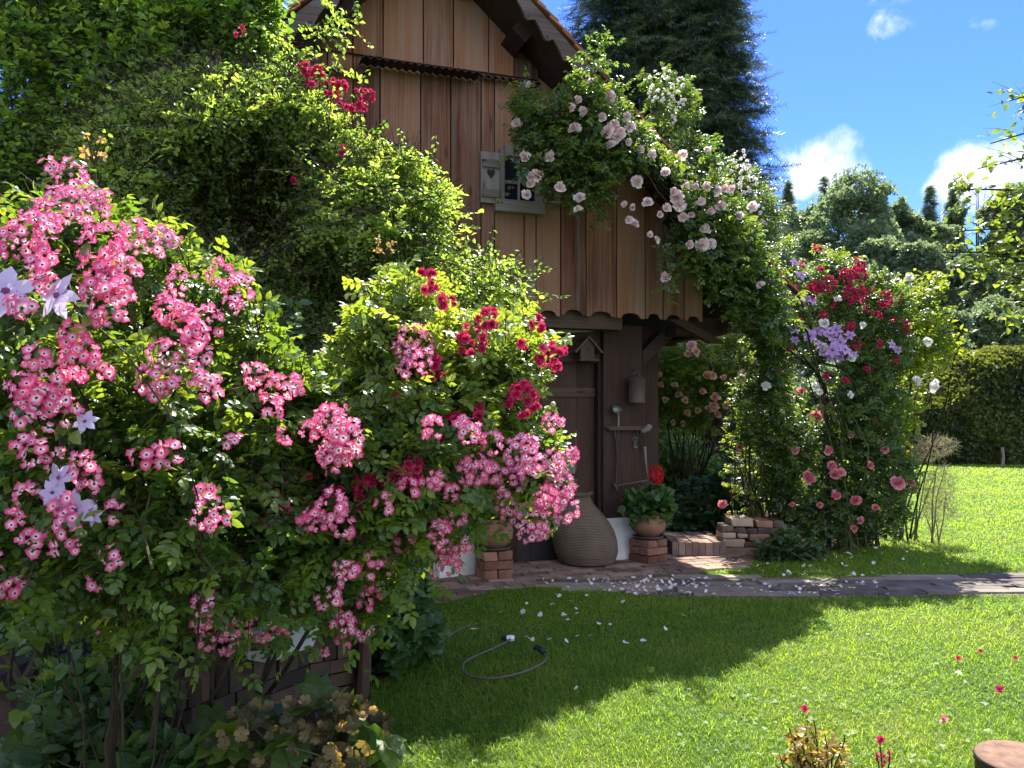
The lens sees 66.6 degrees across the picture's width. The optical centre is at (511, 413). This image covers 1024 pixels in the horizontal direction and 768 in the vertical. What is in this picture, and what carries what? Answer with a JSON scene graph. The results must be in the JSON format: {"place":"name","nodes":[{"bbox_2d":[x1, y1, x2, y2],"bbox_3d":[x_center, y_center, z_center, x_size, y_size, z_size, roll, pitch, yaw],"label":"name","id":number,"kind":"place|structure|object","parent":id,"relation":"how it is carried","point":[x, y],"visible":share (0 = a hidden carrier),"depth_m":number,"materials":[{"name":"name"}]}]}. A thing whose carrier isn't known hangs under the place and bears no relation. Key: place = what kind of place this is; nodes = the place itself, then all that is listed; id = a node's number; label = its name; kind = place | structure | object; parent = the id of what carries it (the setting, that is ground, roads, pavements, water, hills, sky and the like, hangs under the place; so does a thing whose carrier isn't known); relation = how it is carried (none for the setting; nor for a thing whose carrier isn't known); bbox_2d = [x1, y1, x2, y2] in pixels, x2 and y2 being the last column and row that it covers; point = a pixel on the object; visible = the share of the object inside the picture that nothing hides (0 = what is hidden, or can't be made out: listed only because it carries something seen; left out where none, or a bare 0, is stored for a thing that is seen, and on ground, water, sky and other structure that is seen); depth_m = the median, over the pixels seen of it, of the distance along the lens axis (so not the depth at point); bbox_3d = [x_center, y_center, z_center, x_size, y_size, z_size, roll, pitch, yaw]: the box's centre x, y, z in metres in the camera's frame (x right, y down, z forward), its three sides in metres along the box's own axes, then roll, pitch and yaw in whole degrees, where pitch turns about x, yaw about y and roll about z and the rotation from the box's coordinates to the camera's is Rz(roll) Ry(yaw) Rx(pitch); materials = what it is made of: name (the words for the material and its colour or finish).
{"place":"outdoors","nodes":[
{"label":"outdoors","id":0,"kind":"place"},
{"bbox_2d":[0,603,389,767],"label":"garden bed","id":1,"kind":"object","parent":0,"point":[311,716],"depth_m":4.14,"materials":[{"name":"soil"}]},
{"bbox_2d":[0,727,66,767],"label":"ground plant","id":2,"kind":"object","parent":1,"relation":"on","point":[12,753],"visible":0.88,"depth_m":2.88,"materials":[{"name":"green plant"}]},
{"bbox_2d":[0,543,106,724],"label":"shrub","id":3,"kind":"object","parent":1,"relation":"on","point":[15,671],"visible":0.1,"depth_m":3.30,"materials":[{"name":"green plant"}]},
{"bbox_2d":[5,644,151,767],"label":"honesty plant","id":4,"kind":"object","parent":1,"relation":"on","point":[49,708],"visible":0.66,"depth_m":2.95,"materials":[{"name":"green plant"}]},
{"bbox_2d":[73,131,124,751],"bbox_3d":[-1.437,0.318,2.732,0.130,2.564,0.244,0,0,27],"label":"flowering stem","id":5,"kind":"object","parent":1,"relation":"on","point":[85,154],"visible":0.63,"depth_m":2.71,"materials":[{"name":"plant"}]},
{"bbox_2d":[0,241,203,767],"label":"clematis","id":6,"kind":"object","parent":1,"relation":"on","point":[59,297],"visible":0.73,"depth_m":1.97,"materials":[{"name":"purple plant"}]},
{"bbox_2d":[82,633,187,739],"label":"climbing weed","id":7,"kind":"object","parent":1,"relation":"on","point":[148,696],"visible":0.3,"depth_m":3.07,"materials":[{"name":"green plant"}]},
{"bbox_2d":[86,715,207,767],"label":"ground plant","id":8,"kind":"object","parent":1,"relation":"on","point":[135,753],"visible":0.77,"depth_m":2.89,"materials":[{"name":"green plant"}]},
{"bbox_2d":[0,0,302,649],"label":"tall shrub","id":9,"kind":"object","parent":1,"relation":"on","point":[61,37],"visible":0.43,"depth_m":4.72,"materials":[{"name":"green plant"}]},
{"bbox_2d":[0,608,353,741],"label":"brick planter","id":10,"kind":"object","parent":1,"relation":"on","point":[231,692],"visible":0.29,"depth_m":3.95,"materials":[{"name":"brick"}]},
{"bbox_2d":[243,625,317,662],"bbox_3d":[-1.191,1.164,4.018,0.215,0.137,0.412,0,0,28],"label":"trough","id":11,"kind":"object","parent":10,"relation":"on","point":[296,637],"visible":0.1,"depth_m":3.99,"materials":[{"name":"stone"}]},
{"bbox_2d":[0,155,360,767],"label":"rose bush","id":12,"kind":"object","parent":1,"relation":"on","point":[141,557],"visible":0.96,"depth_m":2.18,"materials":[{"name":"pink plant"}]},
{"bbox_2d":[148,640,277,714],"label":"old branch","id":13,"kind":"object","parent":1,"relation":"on","point":[200,659],"visible":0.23,"depth_m":3.40,"materials":[{"name":"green plant"}]},
{"bbox_2d":[0,245,431,671],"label":"shade shrub","id":14,"kind":"object","parent":1,"relation":"on","point":[287,305],"visible":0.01,"depth_m":3.87,"materials":[{"name":"green plant"}]},
{"bbox_2d":[15,0,571,638],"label":"arching shrub","id":15,"kind":"object","parent":1,"relation":"on","point":[181,138],"visible":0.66,"depth_m":4.36,"materials":[{"name":"green plant"}]},
{"bbox_2d":[0,24,375,239],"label":"rambling rose","id":16,"kind":"object","parent":15,"relation":"attached to","point":[359,105],"visible":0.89,"depth_m":4.34,"materials":[{"name":"red plant"}]},
{"bbox_2d":[185,669,415,767],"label":"hellebore","id":17,"kind":"object","parent":1,"relation":"on","point":[223,740],"visible":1,"depth_m":2.97,"materials":[{"name":"green plant"}]},
{"bbox_2d":[130,322,584,740],"bbox_3d":[-0.633,0.653,2.851,1.847,1.947,1.140,0,0,0],"label":"rose bush","id":18,"kind":"object","parent":1,"relation":"on","point":[390,532],"visible":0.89,"depth_m":2.57,"materials":[{"name":"pink plant"}]},
{"bbox_2d":[354,624,371,698],"bbox_3d":[-0.819,1.169,4.364,0.134,0.871,0.099,0,0,0],"label":"support stake","id":19,"kind":"object","parent":1,"relation":"on","point":[362,684],"visible":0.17,"depth_m":4.33,"materials":[{"name":"brown wood"}]},
{"bbox_2d":[363,234,398,358],"bbox_3d":[-0.867,0.390,3.944,0.176,2.422,1.072,0,0,-40],"label":"seed head","id":20,"kind":"object","parent":1,"relation":"on","point":[380,250],"visible":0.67,"depth_m":3.58},
{"bbox_2d":[353,583,451,681],"bbox_3d":[-0.748,1.365,4.940,0.809,0.629,0.828,0,0,27],"label":"cranesbill","id":21,"kind":"object","parent":1,"relation":"on","point":[419,643],"visible":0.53,"depth_m":4.71,"materials":[{"name":"green plant"}]},
{"bbox_2d":[255,251,573,696],"bbox_3d":[-0.407,0.383,3.274,1.156,2.047,1.588,0,0,-25],"label":"rose bush","id":22,"kind":"object","parent":1,"relation":"on","point":[493,365],"visible":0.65,"depth_m":2.83,"materials":[{"name":"green plant"}]},
{"bbox_2d":[389,568,443,608],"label":"bed plant","id":23,"kind":"object","parent":1,"relation":"on","point":[423,586],"visible":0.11,"depth_m":6.01,"materials":[{"name":"green plant"}]},
{"bbox_2d":[0,0,1023,250],"label":"sky","id":24,"kind":"structure","parent":0,"point":[898,88],"materials":[{"name":"blue"}]},
{"bbox_2d":[431,553,756,602],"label":"brick path","id":25,"kind":"structure","parent":0,"point":[526,574],"depth_m":7.75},
{"bbox_2d":[475,566,496,579],"bbox_3d":[-0.246,1.534,7.519,0.140,0.090,0.291,0,0,-21],"label":"brick","id":26,"kind":"object","parent":25,"relation":"on","point":[486,575],"visible":0.84,"depth_m":7.40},
{"bbox_2d":[480,560,512,570],"bbox_3d":[-0.149,1.444,7.475,0.298,0.084,0.146,0,0,-21],"label":"brick","id":27,"kind":"object","parent":26,"relation":"on","point":[495,565],"visible":0.88,"depth_m":7.41,"materials":[{"name":"brick"}]},
{"bbox_2d":[475,549,497,561],"bbox_3d":[-0.249,1.357,7.518,0.142,0.088,0.297,0,0,-21],"label":"brick","id":28,"kind":"object","parent":27,"relation":"on","point":[485,556],"visible":0.73,"depth_m":7.39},
{"bbox_2d":[497,549,512,560],"bbox_3d":[-0.113,1.358,7.570,0.144,0.091,0.296,0,0,-21],"label":"brick","id":29,"kind":"object","parent":27,"relation":"on","point":[505,555],"visible":0.57,"depth_m":7.43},
{"bbox_2d":[476,517,512,551],"bbox_3d":[-0.173,1.162,7.543,0.370,0.300,0.370,0,0,0],"label":"flower pot","id":30,"kind":"object","parent":29,"relation":"on","point":[494,546],"visible":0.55,"depth_m":7.40,"materials":[{"name":"ceramic"}]},
{"bbox_2d":[478,500,514,530],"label":"potted plant","id":31,"kind":"object","parent":30,"relation":"in","point":[499,517],"visible":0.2,"depth_m":7.43,"materials":[{"name":"green plant"}]},
{"bbox_2d":[497,569,512,578],"bbox_3d":[-0.108,1.534,7.568,0.144,0.089,0.300,0,0,-20],"label":"brick","id":32,"kind":"object","parent":25,"relation":"on","point":[503,573],"visible":0.57,"depth_m":7.43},
{"bbox_2d":[552,491,617,566],"bbox_3d":[0.774,1.206,8.280,0.697,0.757,0.686,0,0,0],"label":"vase","id":33,"kind":"object","parent":25,"relation":"on","point":[587,537],"visible":0.78,"depth_m":8.02,"materials":[{"name":"ceramic"}]},
{"bbox_2d":[629,553,657,563],"bbox_3d":[1.396,1.538,8.305,0.147,0.082,0.298,0,0,-36],"label":"brick","id":34,"kind":"object","parent":25,"relation":"on","point":[644,559],"visible":0.86,"depth_m":8.22,"materials":[{"name":"brick"}]},
{"bbox_2d":[629,546,639,553],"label":"brick","id":35,"kind":"object","parent":34,"relation":"on","point":[634,549],"visible":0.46,"depth_m":8.32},
{"bbox_2d":[629,538,656,547],"bbox_3d":[1.401,1.378,8.325,0.137,0.083,0.294,0,0,-37],"label":"brick","id":36,"kind":"object","parent":35,"relation":"on","point":[643,543],"visible":0.87,"depth_m":8.24,"materials":[{"name":"brick"}]},
{"bbox_2d":[656,538,666,546],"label":"brick","id":37,"kind":"object","parent":35,"relation":"on","point":[662,542],"visible":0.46,"depth_m":8.29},
{"bbox_2d":[631,515,665,539],"bbox_3d":[1.460,1.206,8.364,0.370,0.260,0.370,0,0,0],"label":"flower pot","id":38,"kind":"object","parent":37,"relation":"on","point":[644,529],"visible":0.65,"depth_m":8.22,"materials":[{"name":"ceramic"}]},
{"bbox_2d":[617,465,680,527],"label":"geranium","id":39,"kind":"object","parent":38,"relation":"in","point":[658,500],"visible":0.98,"depth_m":8.22,"materials":[{"name":"green plant"}]},
{"bbox_2d":[639,546,666,555],"bbox_3d":[1.501,1.456,8.291,0.295,0.079,0.137,0,0,-35],"label":"brick","id":40,"kind":"object","parent":34,"relation":"on","point":[653,551],"visible":0.89,"depth_m":8.23,"materials":[{"name":"brick"}]},
{"bbox_2d":[367,455,1023,767],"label":"lawn ground","id":41,"kind":"structure","parent":0,"point":[862,624],"depth_m":4.99,"materials":[{"name":"plant"}]},
{"bbox_2d":[66,0,803,577],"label":"barn","id":42,"kind":"structure","parent":41,"relation":"on","point":[444,70],"depth_m":7.86,"materials":[{"name":"brown wood"}]},
{"bbox_2d":[493,145,544,215],"bbox_3d":[0.072,-2.344,7.823,0.517,0.670,0.090,0,0,-18],"label":"window","id":43,"kind":"structure","parent":42,"relation":"in","point":[513,203],"depth_m":7.81,"materials":[{"name":"wood"}]},
{"bbox_2d":[517,362,594,561],"bbox_3d":[0.495,0.529,8.526,0.963,2.214,0.100,0,0,-18],"label":"door","id":44,"kind":"structure","parent":42,"relation":"in","point":[573,390],"depth_m":8.58,"materials":[{"name":"brown wood"}]},
{"bbox_2d":[568,336,602,361],"bbox_3d":[0.797,-0.697,8.437,0.330,0.267,0.200,0,0,-18],"label":"birdhouse","id":45,"kind":"object","parent":42,"relation":"attached to","point":[585,349],"visible":1,"depth_m":8.38,"materials":[{"name":"brown wood"}]},
{"bbox_2d":[605,424,651,438],"bbox_3d":[1.285,0.210,8.561,0.541,0.200,0.110,0,0,-18],"label":"tool rail","id":46,"kind":"object","parent":42,"relation":"attached to","point":[647,428],"visible":1,"depth_m":8.56,"materials":[{"name":"brown wood"}]},
{"bbox_2d":[613,433,648,490],"bbox_3d":[1.310,0.531,8.590,0.436,0.636,0.036,0,0,-18],"label":"rake","id":47,"kind":"object","parent":46,"relation":"hanging from","point":[615,485],"visible":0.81,"depth_m":8.54,"materials":[{"name":"metal"}]},
{"bbox_2d":[627,369,645,402],"bbox_3d":[1.359,-0.302,8.534,0.196,0.375,0.209,0,0,-18],"label":"canister","id":48,"kind":"object","parent":42,"relation":"hanging from","point":[636,388],"visible":1,"depth_m":8.45,"materials":[{"name":"metal"}]},
{"bbox_2d":[353,623,546,678],"bbox_3d":[-0.263,1.522,5.063,0.980,0.154,1.431,0,0,34],"label":"garden hose","id":49,"kind":"object","parent":41,"relation":"on","point":[508,637],"visible":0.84,"depth_m":5.05,"materials":[{"name":"rubber"}]},
{"bbox_2d":[557,0,756,468],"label":"spruce tree","id":50,"kind":"object","parent":41,"relation":"on","point":[632,21],"visible":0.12,"depth_m":24.12,"materials":[{"name":"green plant"}]},
{"bbox_2d":[661,531,725,555],"bbox_3d":[2.088,1.513,9.098,0.596,0.174,0.802,0,0,0],"label":"brick step","id":51,"kind":"object","parent":41,"relation":"on","point":[703,543],"visible":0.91,"depth_m":8.70,"materials":[{"name":"brick"}]},
{"bbox_2d":[637,0,816,471],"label":"spruce tree","id":52,"kind":"object","parent":41,"relation":"on","point":[720,82],"visible":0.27,"depth_m":23.06,"materials":[{"name":"green plant"}]},
{"bbox_2d":[726,547,759,555],"bbox_3d":[2.560,1.552,8.990,0.449,0.118,0.556,0,0,2],"label":"stone","id":53,"kind":"object","parent":41,"relation":"on","point":[739,551],"visible":0.33,"depth_m":8.72,"materials":[{"name":"stone"}]},
{"bbox_2d":[715,535,744,547],"bbox_3d":[2.478,1.454,8.887,0.270,0.101,0.310,0,0,0],"label":"stone","id":54,"kind":"object","parent":53,"relation":"on","point":[735,542],"visible":0.76,"depth_m":8.74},
{"bbox_2d":[716,530,735,537],"bbox_3d":[2.435,1.371,8.874,0.161,0.081,0.264,0,0,-3],"label":"stone","id":55,"kind":"object","parent":54,"relation":"on","point":[730,534],"visible":0.87,"depth_m":8.75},
{"bbox_2d":[717,523,732,531],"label":"stone","id":56,"kind":"object","parent":55,"relation":"on","point":[723,527],"visible":1,"depth_m":8.78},
{"bbox_2d":[736,533,747,537],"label":"stone","id":57,"kind":"object","parent":54,"relation":"on","point":[741,535],"visible":0.64,"depth_m":8.76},
{"bbox_2d":[732,526,745,532],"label":"stone","id":58,"kind":"object","parent":57,"relation":"on","point":[736,529],"visible":0.63,"depth_m":8.76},
{"bbox_2d":[725,515,752,526],"bbox_3d":[2.584,1.226,8.890,0.256,0.105,0.258,0,0,-2],"label":"stone","id":59,"kind":"object","parent":58,"relation":"on","point":[740,520],"visible":0.95,"depth_m":8.77,"materials":[{"name":"stone"}]},
{"bbox_2d":[742,538,759,546],"bbox_3d":[2.703,1.470,8.889,0.178,0.073,0.308,0,0,2],"label":"stone","id":60,"kind":"object","parent":53,"relation":"on","point":[748,543],"visible":0.38,"depth_m":8.74,"materials":[{"name":"brick"}]},
{"bbox_2d":[744,534,769,540],"bbox_3d":[2.782,1.395,8.880,0.268,0.080,0.295,0,0,-2],"label":"stone","id":61,"kind":"object","parent":60,"relation":"on","point":[756,536],"visible":0.4,"depth_m":8.74,"materials":[{"name":"brick"}]},
{"bbox_2d":[753,526,780,533],"bbox_3d":[2.913,1.323,8.931,0.287,0.071,0.303,0,0,1],"label":"stone","id":62,"kind":"object","parent":61,"relation":"on","point":[760,530],"visible":0.37,"depth_m":8.78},
{"bbox_2d":[752,518,772,527],"bbox_3d":[2.841,1.250,8.937,0.213,0.086,0.309,0,0,-2],"label":"stone","id":63,"kind":"object","parent":62,"relation":"on","point":[762,522],"visible":0.76,"depth_m":8.79,"materials":[{"name":"brick"}]},
{"bbox_2d":[669,502,891,560],"bbox_3d":[4.050,1.619,11.190,4.310,0.062,5.784,0,0,11],"label":"flower bed","id":64,"kind":"object","parent":41,"relation":"on","point":[834,547],"visible":0.1,"depth_m":9.38,"materials":[{"name":"plant"}]},
{"bbox_2d":[494,24,831,550],"bbox_3d":[1.893,-0.924,7.751,4.486,5.077,1.197,0,0,-24],"label":"climbing rose","id":65,"kind":"object","parent":64,"relation":"on","point":[730,261],"visible":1,"depth_m":7.26,"materials":[{"name":"green plant"}]},
{"bbox_2d":[636,62,786,464],"bbox_3d":[3.483,-2.270,13.529,2.723,7.748,1.290,0,0,0],"label":"rambling rose","id":66,"kind":"object","parent":64,"relation":"on","point":[677,116],"visible":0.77,"depth_m":13.43,"materials":[{"name":"green plant"}]},
{"bbox_2d":[665,465,765,535],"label":"flowering perennial","id":67,"kind":"object","parent":64,"relation":"on","point":[699,509],"visible":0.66,"depth_m":10.00,"materials":[{"name":"green plant"}]},
{"bbox_2d":[658,333,796,489],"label":"rambling rose","id":68,"kind":"object","parent":64,"relation":"on","point":[717,371],"visible":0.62,"depth_m":11.35,"materials":[{"name":"green plant"}]},
{"bbox_2d":[658,381,823,489],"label":"background shrub","id":69,"kind":"object","parent":64,"relation":"on","point":[664,463],"visible":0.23,"depth_m":12.73,"materials":[{"name":"green plant"}]},
{"bbox_2d":[750,516,797,550],"bbox_3d":[3.040,1.420,9.280,0.680,0.360,0.680,0,0,0],"label":"soil mound","id":70,"kind":"object","parent":64,"relation":"on","point":[793,522],"visible":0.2,"depth_m":9.01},
{"bbox_2d":[717,411,791,519],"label":"shrub rose","id":71,"kind":"object","parent":70,"relation":"on","point":[755,505],"visible":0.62,"depth_m":9.19,"materials":[{"name":"green plant"}]},
{"bbox_2d":[749,524,831,562],"bbox_3d":[3.015,1.445,8.506,0.966,0.468,0.583,0,0,0],"label":"deadnettle","id":72,"kind":"object","parent":64,"relation":"on","point":[785,546],"visible":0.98,"depth_m":8.40,"materials":[{"name":"green plant"}]},
{"bbox_2d":[734,362,877,548],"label":"rose arch","id":73,"kind":"structure","parent":64,"relation":"on","point":[748,464],"depth_m":9.20,"materials":[{"name":"metal"}]},
{"bbox_2d":[718,387,927,549],"bbox_3d":[3.651,0.679,9.185,2.531,1.981,1.182,0,0,0],"label":"rose bush","id":74,"kind":"object","parent":64,"relation":"on","point":[791,472],"visible":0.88,"depth_m":8.91,"materials":[{"name":"green plant"}]},
{"bbox_2d":[722,234,925,549],"bbox_3d":[3.646,-0.262,9.141,2.390,3.736,1.584,0,0,0],"label":"climbing rose","id":75,"kind":"object","parent":64,"relation":"on","point":[850,276],"visible":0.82,"depth_m":8.81,"materials":[{"name":"green plant"}]},
{"bbox_2d":[782,258,901,553],"bbox_3d":[3.517,-0.055,8.693,1.372,3.313,0.695,0,0,-14],"label":"clematis","id":76,"kind":"object","parent":64,"relation":"on","point":[835,348],"visible":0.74,"depth_m":8.53,"materials":[{"name":"purple plant"}]},
{"bbox_2d":[761,274,939,551],"bbox_3d":[3.686,0.015,8.838,2.001,3.176,0.946,0,0,0],"label":"climbing rose","id":77,"kind":"object","parent":64,"relation":"on","point":[934,386],"visible":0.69,"depth_m":8.61,"materials":[{"name":"green plant"}]},
{"bbox_2d":[772,720,854,767],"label":"barberry","id":78,"kind":"object","parent":41,"relation":"on","point":[822,756],"visible":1,"depth_m":3.03,"materials":[{"name":"yellow plant"}]},
{"bbox_2d":[793,361,860,438],"bbox_3d":[13.807,0.142,33.014,4.617,4.936,4.583,0,0,0],"label":"broad tree","id":79,"kind":"object","parent":41,"relation":"on","point":[829,369],"visible":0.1,"depth_m":32.27,"materials":[{"name":"green plant"}]},
{"bbox_2d":[874,736,891,767],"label":"red flower","id":80,"kind":"object","parent":41,"relation":"on","point":[880,741],"visible":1,"depth_m":3.07,"materials":[{"name":"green plant"}]},
{"bbox_2d":[877,266,975,540],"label":"leafy shrub","id":81,"kind":"object","parent":41,"relation":"on","point":[942,342],"visible":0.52,"depth_m":9.65,"materials":[{"name":"green plant"}]},
{"bbox_2d":[903,431,962,539],"bbox_3d":[5.310,0.907,9.842,0.794,1.394,0.477,0,0,0],"label":"fennel","id":82,"kind":"object","parent":41,"relation":"on","point":[922,460],"visible":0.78,"depth_m":9.82,"materials":[{"name":"plant"}]},
{"bbox_2d":[846,343,1023,464],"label":"hedge","id":83,"kind":"object","parent":41,"relation":"on","point":[983,421],"visible":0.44,"depth_m":24.58,"materials":[{"name":"green plant"}]},
{"bbox_2d":[916,460,961,544],"bbox_3d":[5.248,1.085,9.595,0.667,1.038,0.440,0,0,-23],"label":"fennel","id":84,"kind":"object","parent":41,"relation":"on","point":[933,511],"visible":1,"depth_m":9.57,"materials":[{"name":"plant"}]},
{"bbox_2d":[918,307,976,357],"bbox_3d":[21.191,-1.382,37.859,3.478,7.593,4.248,0,0,45],"label":"broad tree","id":85,"kind":"object","parent":41,"relation":"on","point":[963,318],"visible":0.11,"depth_m":36.99,"materials":[{"name":"green plant"}]},
{"bbox_2d":[932,82,1023,343],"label":"walnut tree","id":86,"kind":"object","parent":41,"relation":"on","point":[1004,238],"visible":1,"depth_m":8.27,"materials":[{"name":"green plant"}]},
{"bbox_2d":[966,293,1023,349],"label":"broad tree","id":87,"kind":"object","parent":41,"relation":"on","point":[990,331],"visible":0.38,"depth_m":38.80,"materials":[{"name":"green plant"}]},
{"bbox_2d":[973,740,1023,767],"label":"tree stump","id":88,"kind":"object","parent":41,"relation":"on","point":[998,754],"visible":1,"depth_m":3.20,"materials":[{"name":"wood"}]},
{"bbox_2d":[1008,281,1023,337],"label":"broad tree","id":89,"kind":"object","parent":41,"relation":"on","point":[1013,295],"visible":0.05,"depth_m":42.10,"materials":[{"name":"green plant"}]},
{"bbox_2d":[536,572,1023,597],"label":"slate path","id":90,"kind":"structure","parent":0,"point":[988,584],"depth_m":7.15,"materials":[{"name":"stone"}]},
{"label":"hill","id":91,"kind":"structure","parent":0,"visible":0},
{"bbox_2d":[778,179,798,212],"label":"fir tree","id":92,"kind":"object","parent":91,"relation":"on","point":[788,195],"visible":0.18,"depth_m":79.81,"materials":[{"name":"green plant"}]},
{"bbox_2d":[766,200,838,368],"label":"broad tree","id":93,"kind":"object","parent":91,"relation":"on","point":[805,219],"visible":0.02,"depth_m":65.06,"materials":[{"name":"green plant"}]},
{"bbox_2d":[790,258,826,382],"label":"broad tree","id":94,"kind":"object","parent":91,"relation":"on","point":[810,373],"visible":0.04,"depth_m":46.55,"materials":[{"name":"green plant"}]},
{"bbox_2d":[815,176,835,232],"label":"fir tree","id":95,"kind":"object","parent":91,"relation":"on","point":[824,181],"visible":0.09,"depth_m":83.84,"materials":[{"name":"green plant"}]},
{"bbox_2d":[799,259,870,361],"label":"broad tree","id":96,"kind":"object","parent":91,"relation":"on","point":[830,323],"visible":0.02,"depth_m":45.30,"materials":[{"name":"green plant"}]},
{"bbox_2d":[791,162,903,272],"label":"broad tree","id":97,"kind":"object","parent":91,"relation":"on","point":[840,203],"visible":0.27,"depth_m":54.34,"materials":[{"name":"green plant"}]},
{"bbox_2d":[856,234,907,303],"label":"broad tree","id":98,"kind":"object","parent":91,"relation":"on","point":[882,252],"visible":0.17,"depth_m":49.43,"materials":[{"name":"green plant"}]},
{"bbox_2d":[891,239,959,317],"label":"broad tree","id":99,"kind":"object","parent":91,"relation":"on","point":[921,256],"visible":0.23,"depth_m":47.42,"materials":[{"name":"green plant"}]},
{"bbox_2d":[890,195,971,298],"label":"broad tree","id":100,"kind":"object","parent":91,"relation":"on","point":[914,226],"visible":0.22,"depth_m":58.84,"materials":[{"name":"green plant"}]},
{"bbox_2d":[917,184,954,289],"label":"fir tree","id":101,"kind":"object","parent":91,"relation":"on","point":[930,210],"visible":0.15,"depth_m":69.73,"materials":[{"name":"green plant"}]},
{"bbox_2d":[940,187,972,298],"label":"fir tree","id":102,"kind":"object","parent":91,"relation":"on","point":[951,198],"visible":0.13,"depth_m":75.75,"materials":[{"name":"green plant"}]},
{"bbox_2d":[919,248,1011,312],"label":"broad tree","id":103,"kind":"object","parent":91,"relation":"on","point":[979,288],"visible":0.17,"depth_m":45.79,"materials":[{"name":"green plant"}]},
{"bbox_2d":[943,181,988,299],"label":"tree","id":104,"kind":"object","parent":91,"relation":"on","point":[953,217],"visible":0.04,"depth_m":70.39,"materials":[{"name":"green plant"}]},
{"bbox_2d":[973,182,1023,299],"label":"broad tree","id":105,"kind":"object","parent":91,"relation":"on","point":[1007,292],"visible":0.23,"depth_m":65.06,"materials":[{"name":"green plant"}]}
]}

